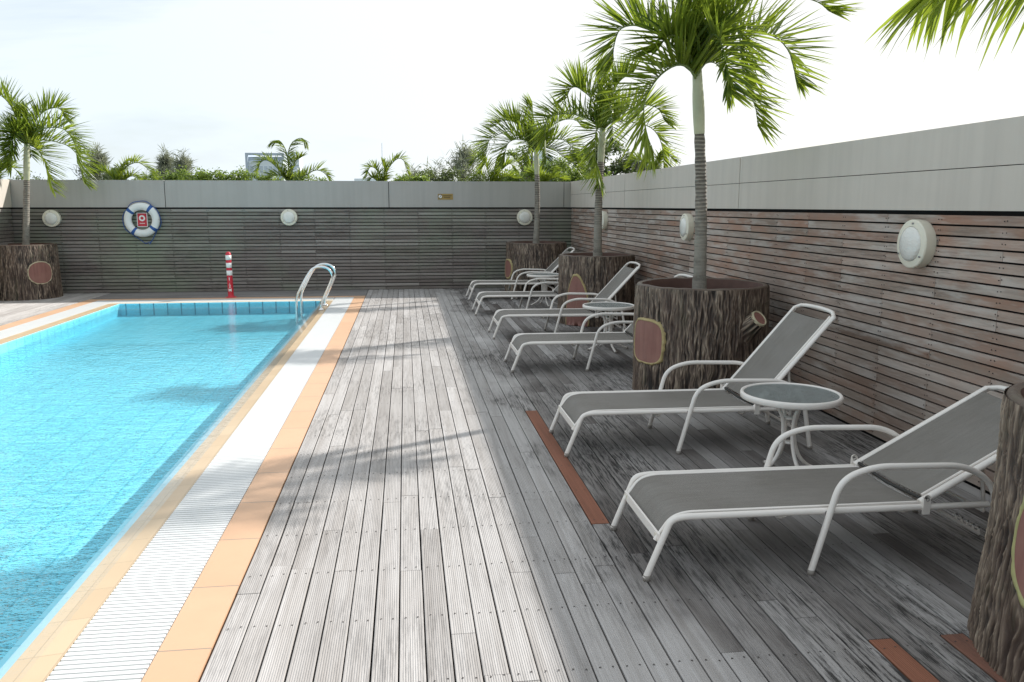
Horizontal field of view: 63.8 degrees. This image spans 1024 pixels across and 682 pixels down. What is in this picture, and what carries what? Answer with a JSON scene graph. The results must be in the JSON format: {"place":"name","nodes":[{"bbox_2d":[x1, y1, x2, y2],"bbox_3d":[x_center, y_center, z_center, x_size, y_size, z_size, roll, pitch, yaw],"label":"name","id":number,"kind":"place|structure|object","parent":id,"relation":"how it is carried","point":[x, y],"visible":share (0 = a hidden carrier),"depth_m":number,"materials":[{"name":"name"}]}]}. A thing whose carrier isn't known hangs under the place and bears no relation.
{"place":"outdoors","nodes":[
{"label":"outdoors","id":0,"kind":"place"},
{"bbox_2d":[0,160,23,179],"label":"garden palm","id":1,"kind":"object","parent":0,"point":[14,167],"visible":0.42,"depth_m":17.41,"materials":[{"name":"green plant"}]},
{"bbox_2d":[9,171,82,179],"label":"broad tree","id":2,"kind":"object","parent":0,"point":[18,177],"visible":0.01,"depth_m":43.84,"materials":[{"name":"green plant"}]},
{"bbox_2d":[100,164,128,179],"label":"broad tree","id":3,"kind":"object","parent":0,"point":[106,177],"visible":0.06,"depth_m":39.88,"materials":[{"name":"green plant"}]},
{"bbox_2d":[245,153,289,180],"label":"office building","id":4,"kind":"structure","parent":0,"point":[265,165],"depth_m":142.63,"materials":[{"name":"grey glass"}]},
{"bbox_2d":[287,152,302,173],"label":"apartment tower","id":5,"kind":"structure","parent":0,"point":[299,163],"depth_m":167.34,"materials":[{"name":"white glass"}]},
{"bbox_2d":[354,179,375,180],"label":"building","id":6,"kind":"structure","parent":0,"point":[363,180],"depth_m":183.88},
{"bbox_2d":[259,291,518,681],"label":"terrace slab","id":7,"kind":"structure","parent":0,"point":[400,530],"depth_m":4.04,"materials":[{"name":"wood"}]},
{"bbox_2d":[0,179,13,244],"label":"boundary wall","id":8,"kind":"structure","parent":7,"relation":"on","point":[6,232],"depth_m":14.64,"materials":[{"name":"grey wood"}]},
{"bbox_2d":[0,301,319,667],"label":"pool basin","id":9,"kind":"object","parent":7,"relation":"in","point":[45,570],"visible":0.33,"depth_m":7.08,"materials":[{"name":"tile"}]},
{"bbox_2d":[0,301,326,657],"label":"water","id":10,"kind":"structure","parent":9,"relation":"in","point":[314,310],"depth_m":8.09,"materials":[{"name":"blue liquid"}]},
{"bbox_2d":[92,289,367,298],"bbox_3d":[-5.056,-0.850,15.110,4.721,0.024,1.154,-1,9,-7],"label":"deck strip","id":11,"kind":"object","parent":7,"relation":"on","point":[203,294],"visible":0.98,"depth_m":15.05,"materials":[{"name":"grey wood"}]},
{"bbox_2d":[225,252,236,297],"bbox_3d":[-4.979,-1.170,14.506,0.190,0.802,0.190,-2,10,-7],"label":"depth marker","id":12,"kind":"object","parent":11,"relation":"on","point":[229,274],"visible":1,"depth_m":14.48,"materials":[{"name":"red plastic"}]},
{"bbox_2d":[8,180,573,292],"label":"boundary wall","id":13,"kind":"structure","parent":7,"relation":"on","point":[370,235],"depth_m":15.57,"materials":[{"name":"grey wood"}]},
{"bbox_2d":[42,210,60,226],"bbox_3d":[-8.362,-2.227,14.941,0.306,0.306,0.107,-1,9,-7],"label":"wall light","id":14,"kind":"object","parent":13,"relation":"attached to","point":[51,218],"visible":1,"depth_m":14.91,"materials":[{"name":"grey metal"}]},
{"bbox_2d":[122,201,160,244],"bbox_3d":[-6.806,-2.174,15.130,0.682,0.805,0.113,-1,9,-7],"label":"lifebuoy","id":15,"kind":"object","parent":13,"relation":"hanging from","point":[129,212],"visible":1,"depth_m":15.09,"materials":[{"name":"white plastic"}]},
{"bbox_2d":[136,213,147,226],"bbox_3d":[-6.824,-2.236,15.184,0.186,0.260,0.012,-1,9,-7],"label":"lifebuoy sign","id":16,"kind":"object","parent":13,"relation":"attached to","point":[142,219],"visible":1,"depth_m":15.18,"materials":[{"name":"red plastic"}]},
{"bbox_2d":[281,209,297,225],"bbox_3d":[-4.191,-2.324,15.468,0.306,0.306,0.107,-1,9,-7],"label":"wall light","id":17,"kind":"object","parent":13,"relation":"attached to","point":[289,217],"visible":1,"depth_m":15.43,"materials":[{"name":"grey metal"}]},
{"bbox_2d":[438,194,452,199],"bbox_3d":[-1.279,-2.770,15.802,0.290,0.110,0.010,-1,9,-7],"label":"brass plaque","id":18,"kind":"object","parent":13,"relation":"attached to","point":[445,196],"visible":1,"depth_m":15.80,"materials":[{"name":"gold metal"}]},
{"bbox_2d":[517,209,532,224],"bbox_3d":[0.247,-2.409,16.032,0.306,0.306,0.107,-1,9,-7],"label":"wall light","id":19,"kind":"object","parent":13,"relation":"attached to","point":[524,217],"visible":1,"depth_m":15.99,"materials":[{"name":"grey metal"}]},
{"bbox_2d":[0,288,1005,681],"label":"pool deck","id":20,"kind":"structure","parent":7,"relation":"on","point":[882,596],"depth_m":3.88,"materials":[{"name":"grey wood"}]},
{"bbox_2d":[0,242,62,300],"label":"planter","id":21,"kind":"object","parent":20,"relation":"on","point":[31,271],"visible":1,"depth_m":14.09,"materials":[{"name":"brown wood"}]},
{"bbox_2d":[0,74,99,244],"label":"palm tree","id":22,"kind":"object","parent":21,"relation":"in","point":[18,128],"visible":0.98,"depth_m":14.13,"materials":[{"name":"green plant"}]},
{"bbox_2d":[472,278,557,315],"bbox_3d":[0.332,-0.886,12.475,1.858,0.903,0.671,-1,9,-7],"label":"sun lounger","id":23,"kind":"object","parent":20,"relation":"on","point":[553,293],"visible":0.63,"depth_m":12.50,"materials":[{"name":"grey fabric"}]},
{"bbox_2d":[466,247,574,300],"bbox_3d":[0.141,-1.192,14.403,1.878,0.884,0.671,-1,9,-7],"label":"sun lounger","id":24,"kind":"object","parent":20,"relation":"on","point":[552,267],"visible":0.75,"depth_m":14.38,"materials":[{"name":"grey fabric"}]},
{"bbox_2d":[505,241,566,290],"bbox_3d":[0.446,-1.374,15.314,1.153,0.946,1.165,2,10,14],"label":"planter","id":25,"kind":"object","parent":20,"relation":"on","point":[532,255],"visible":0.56,"depth_m":14.81,"materials":[{"name":"brown wood"}]},
{"bbox_2d":[470,94,593,242],"bbox_3d":[0.387,-3.051,15.003,2.381,2.886,1.450,-1,9,-7],"label":"palm tree","id":26,"kind":"object","parent":25,"relation":"in","point":[515,116],"visible":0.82,"depth_m":14.86,"materials":[{"name":"green plant"}]},
{"bbox_2d":[527,273,558,306],"bbox_3d":[0.527,-0.833,13.367,0.582,0.513,0.582,-1,9,-7],"label":"side table","id":27,"kind":"object","parent":20,"relation":"on","point":[544,275],"visible":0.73,"depth_m":13.32,"materials":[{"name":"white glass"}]},
{"bbox_2d":[488,261,640,338],"bbox_3d":[0.646,-0.531,10.316,1.858,0.903,0.671,-1,9,-7],"label":"sun lounger","id":28,"kind":"object","parent":20,"relation":"on","point":[616,283],"visible":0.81,"depth_m":10.31,"materials":[{"name":"grey fabric"}]},
{"bbox_2d":[556,252,634,326],"bbox_3d":[1.172,-0.743,11.471,1.089,0.946,1.091,-1,9,-7],"label":"planter","id":29,"kind":"object","parent":20,"relation":"on","point":[583,272],"visible":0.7,"depth_m":11.03,"materials":[{"name":"brown wood"}]},
{"bbox_2d":[521,51,689,255],"bbox_3d":[1.306,-2.426,11.132,2.445,2.901,1.312,-1,9,-7],"label":"palm tree","id":30,"kind":"object","parent":29,"relation":"in","point":[579,80],"visible":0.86,"depth_m":10.94,"materials":[{"name":"green plant"}]},
{"bbox_2d":[504,274,692,372],"bbox_3d":[0.875,-0.208,8.325,1.864,0.910,0.671,-1,9,-7],"label":"sun lounger","id":31,"kind":"object","parent":20,"relation":"on","point":[519,342],"visible":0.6,"depth_m":8.31,"materials":[{"name":"grey fabric"}]},
{"bbox_2d":[582,302,633,352],"bbox_3d":[1.079,-0.154,9.239,0.582,0.513,0.582,-1,9,-7],"label":"side table","id":32,"kind":"object","parent":20,"relation":"on","point":[600,307],"visible":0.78,"depth_m":9.18,"materials":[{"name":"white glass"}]},
{"bbox_2d":[549,303,835,456],"bbox_3d":[1.211,0.229,5.636,1.837,0.922,0.671,-1,9,-7],"label":"sun lounger","id":33,"kind":"object","parent":20,"relation":"on","point":[784,346],"visible":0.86,"depth_m":5.63,"materials":[{"name":"grey fabric"}]},
{"bbox_2d":[632,277,769,394],"bbox_3d":[1.643,-0.040,7.197,1.176,0.945,1.230,-1,9,-7],"label":"planter","id":34,"kind":"object","parent":20,"relation":"on","point":[676,320],"visible":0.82,"depth_m":6.72,"materials":[{"name":"brown wood"}]},
{"bbox_2d":[577,0,862,288],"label":"palm tree","id":35,"kind":"object","parent":34,"relation":"in","point":[698,42],"visible":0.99,"depth_m":6.69,"materials":[{"name":"green plant"}]},
{"bbox_2d":[740,382,843,466],"bbox_3d":[1.652,0.556,4.914,0.582,0.513,0.582,-1,9,-7],"label":"side table","id":36,"kind":"object","parent":20,"relation":"on","point":[781,397],"visible":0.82,"depth_m":4.86,"materials":[{"name":"white metal"}]},
{"bbox_2d":[610,385,1006,581],"bbox_3d":[1.532,0.622,3.908,2.024,0.704,0.671,-1,9,-7],"label":"sun lounger","id":37,"kind":"object","parent":20,"relation":"on","point":[928,460],"visible":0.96,"depth_m":3.87,"materials":[{"name":"grey fabric"}]},
{"bbox_2d":[967,382,1023,681],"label":"planter","id":38,"kind":"object","parent":20,"relation":"on","point":[995,625],"visible":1,"depth_m":2.87,"materials":[{"name":"brown wood"}]},
{"bbox_2d":[867,0,1023,70],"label":"palm tree","id":39,"kind":"object","parent":38,"relation":"in","point":[931,10],"visible":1,"depth_m":3.20,"materials":[{"name":"green plant"}]},
{"bbox_2d":[571,116,1023,494],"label":"boundary wall","id":40,"kind":"structure","parent":7,"relation":"on","point":[898,346],"depth_m":5.77,"materials":[{"name":"brown wood"}]},
{"bbox_2d":[602,211,607,229],"bbox_3d":[1.473,-1.961,13.407,0.107,0.306,0.306,-1,9,-7],"label":"wall light","id":41,"kind":"object","parent":40,"relation":"attached to","point":[604,220],"visible":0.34,"depth_m":13.28,"materials":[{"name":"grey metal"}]},
{"bbox_2d":[632,161,644,170],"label":"tree","id":42,"kind":"object","parent":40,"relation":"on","point":[636,166],"visible":0.37,"depth_m":11.53,"materials":[{"name":"green plant"}]},
{"bbox_2d":[679,214,693,239],"bbox_3d":[1.988,-1.308,9.444,0.107,0.306,0.306,-1,9,-7],"label":"wall light","id":43,"kind":"object","parent":40,"relation":"attached to","point":[686,228],"visible":1,"depth_m":9.35,"materials":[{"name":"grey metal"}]},
{"bbox_2d":[897,219,935,267],"bbox_3d":[2.540,-0.614,5.206,0.107,0.306,0.306,-1,9,-7],"label":"wall light","id":44,"kind":"object","parent":40,"relation":"attached to","point":[912,243],"visible":1,"depth_m":5.13,"materials":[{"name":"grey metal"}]},
{"bbox_2d":[0,0,1023,181],"label":"sky","id":45,"kind":"structure","parent":0,"point":[360,81],"materials":[{"name":"white"}]},
{"bbox_2d":[523,151,552,166],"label":"apartment tower","id":46,"kind":"structure","parent":0,"point":[540,158],"depth_m":198.13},
{"label":"ground","id":47,"kind":"structure","parent":0,"visible":0},
{"bbox_2d":[69,142,126,179],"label":"feathery tree","id":48,"kind":"object","parent":47,"relation":"on","point":[102,158],"visible":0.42,"depth_m":41.55,"materials":[{"name":"green plant"}]},
{"bbox_2d":[88,154,160,179],"bbox_3d":[-8.632,0.164,18.793,1.612,8.786,0.748,-1,9,-7],"label":"garden palm","id":49,"kind":"object","parent":47,"relation":"on","point":[119,175],"visible":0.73,"depth_m":18.15,"materials":[{"name":"green plant"}]},
{"bbox_2d":[142,144,175,178],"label":"feathery tree","id":50,"kind":"object","parent":47,"relation":"on","point":[164,163],"visible":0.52,"depth_m":41.90,"materials":[{"name":"green plant"}]},
{"bbox_2d":[165,149,197,179],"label":"feathery tree","id":51,"kind":"object","parent":47,"relation":"on","point":[182,161],"visible":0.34,"depth_m":41.17,"materials":[{"name":"green plant"}]},
{"bbox_2d":[132,165,280,180],"bbox_3d":[-7.718,-0.202,21.508,3.675,8.634,1.173,-1,9,-7],"label":"hedge bush","id":52,"kind":"object","parent":47,"relation":"on","point":[219,175],"visible":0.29,"depth_m":20.71,"materials":[{"name":"green plant"}]},
{"bbox_2d":[250,138,332,180],"bbox_3d":[-5.096,-0.169,19.677,2.023,9.156,0.956,-1,9,-7],"label":"garden palm","id":53,"kind":"object","parent":47,"relation":"on","point":[285,173],"visible":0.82,"depth_m":19.03,"materials":[{"name":"green plant"}]},
{"bbox_2d":[274,168,327,180],"bbox_3d":[-5.919,-0.576,23.693,2.070,8.664,1.112,-1,9,-7],"label":"hedge bush","id":54,"kind":"object","parent":47,"relation":"on","point":[310,179],"visible":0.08,"depth_m":22.93,"materials":[{"name":"green plant"}]},
{"bbox_2d":[360,150,411,180],"bbox_3d":[-2.963,-0.104,20.013,1.262,8.919,0.680,-1,9,-7],"label":"garden palm","id":55,"kind":"object","parent":47,"relation":"on","point":[381,176],"visible":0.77,"depth_m":19.35,"materials":[{"name":"green plant"}]},
{"bbox_2d":[399,162,419,177],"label":"feathery tree","id":56,"kind":"object","parent":47,"relation":"on","point":[415,171],"visible":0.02,"depth_m":39.86,"materials":[{"name":"green plant"}]},
{"bbox_2d":[391,172,430,180],"bbox_3d":[-2.623,-0.134,21.612,1.291,8.467,0.909,-1,9,-7],"label":"hedge bush","id":57,"kind":"object","parent":47,"relation":"on","point":[414,178],"visible":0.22,"depth_m":20.97,"materials":[{"name":"green plant"}]},
{"bbox_2d":[410,162,487,180],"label":"broad tree","id":58,"kind":"object","parent":47,"relation":"on","point":[446,175],"visible":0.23,"depth_m":29.24,"materials":[{"name":"green plant"}]},
{"bbox_2d":[423,133,499,180],"bbox_3d":[-2.523,-4.453,39.756,3.357,11.099,3.618,9,13,44],"label":"feathery tree","id":59,"kind":"object","parent":47,"relation":"on","point":[460,160],"visible":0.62,"depth_m":38.91,"materials":[{"name":"green plant"}]},
{"bbox_2d":[464,150,522,180],"bbox_3d":[-0.427,0.001,19.323,1.401,8.936,0.782,-1,9,-7],"label":"garden palm","id":60,"kind":"object","parent":47,"relation":"on","point":[492,175],"visible":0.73,"depth_m":18.63,"materials":[{"name":"green plant"}]},
{"bbox_2d":[505,145,533,181],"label":"broad tree","id":61,"kind":"object","parent":47,"relation":"on","point":[516,154],"visible":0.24,"depth_m":29.57,"materials":[{"name":"green plant"}]},
{"bbox_2d":[498,154,595,181],"bbox_3d":[0.822,-0.543,22.490,2.950,8.989,1.414,-1,9,-7],"label":"hedge bush","id":62,"kind":"object","parent":47,"relation":"on","point":[573,175],"visible":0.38,"depth_m":21.76,"materials":[{"name":"green plant"}]},
{"bbox_2d":[524,165,569,181],"bbox_3d":[0.765,0.355,18.514,1.077,8.499,0.574,-1,9,-7],"label":"bush","id":63,"kind":"object","parent":47,"relation":"on","point":[548,175],"visible":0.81,"depth_m":17.81,"materials":[{"name":"green plant"}]},
{"bbox_2d":[557,137,648,180],"bbox_3d":[3.560,-2.470,30.737,4.176,10.118,2.217,-1,9,-7],"label":"broad tree","id":64,"kind":"object","parent":47,"relation":"on","point":[617,165],"visible":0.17,"depth_m":29.74,"materials":[{"name":"green plant"}]},
{"bbox_2d":[623,146,680,169],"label":"garden palm","id":65,"kind":"object","parent":47,"relation":"on","point":[659,156],"visible":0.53,"depth_m":15.31,"materials":[{"name":"green plant"}]},
{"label":"gutter floor","id":66,"kind":"structure","parent":0,"visible":0},
{"bbox_2d":[0,297,353,681],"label":"gutter grate","id":67,"kind":"object","parent":66,"relation":"on","point":[123,635],"visible":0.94,"depth_m":4.00,"materials":[{"name":"white plastic"}]},
{"bbox_2d":[0,296,365,681],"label":"pool coping","id":68,"kind":"object","parent":66,"relation":"on","point":[185,651],"visible":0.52,"depth_m":4.00,"materials":[{"name":"orange tile"}]},
{"bbox_2d":[295,263,336,323],"bbox_3d":[-3.121,-0.655,13.126,0.616,1.138,0.700,-1,9,-7],"label":"pool ladder","id":69,"kind":"object","parent":68,"relation":"attached to","point":[307,278],"visible":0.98,"depth_m":12.83,"materials":[{"name":"metal"}]}
]}

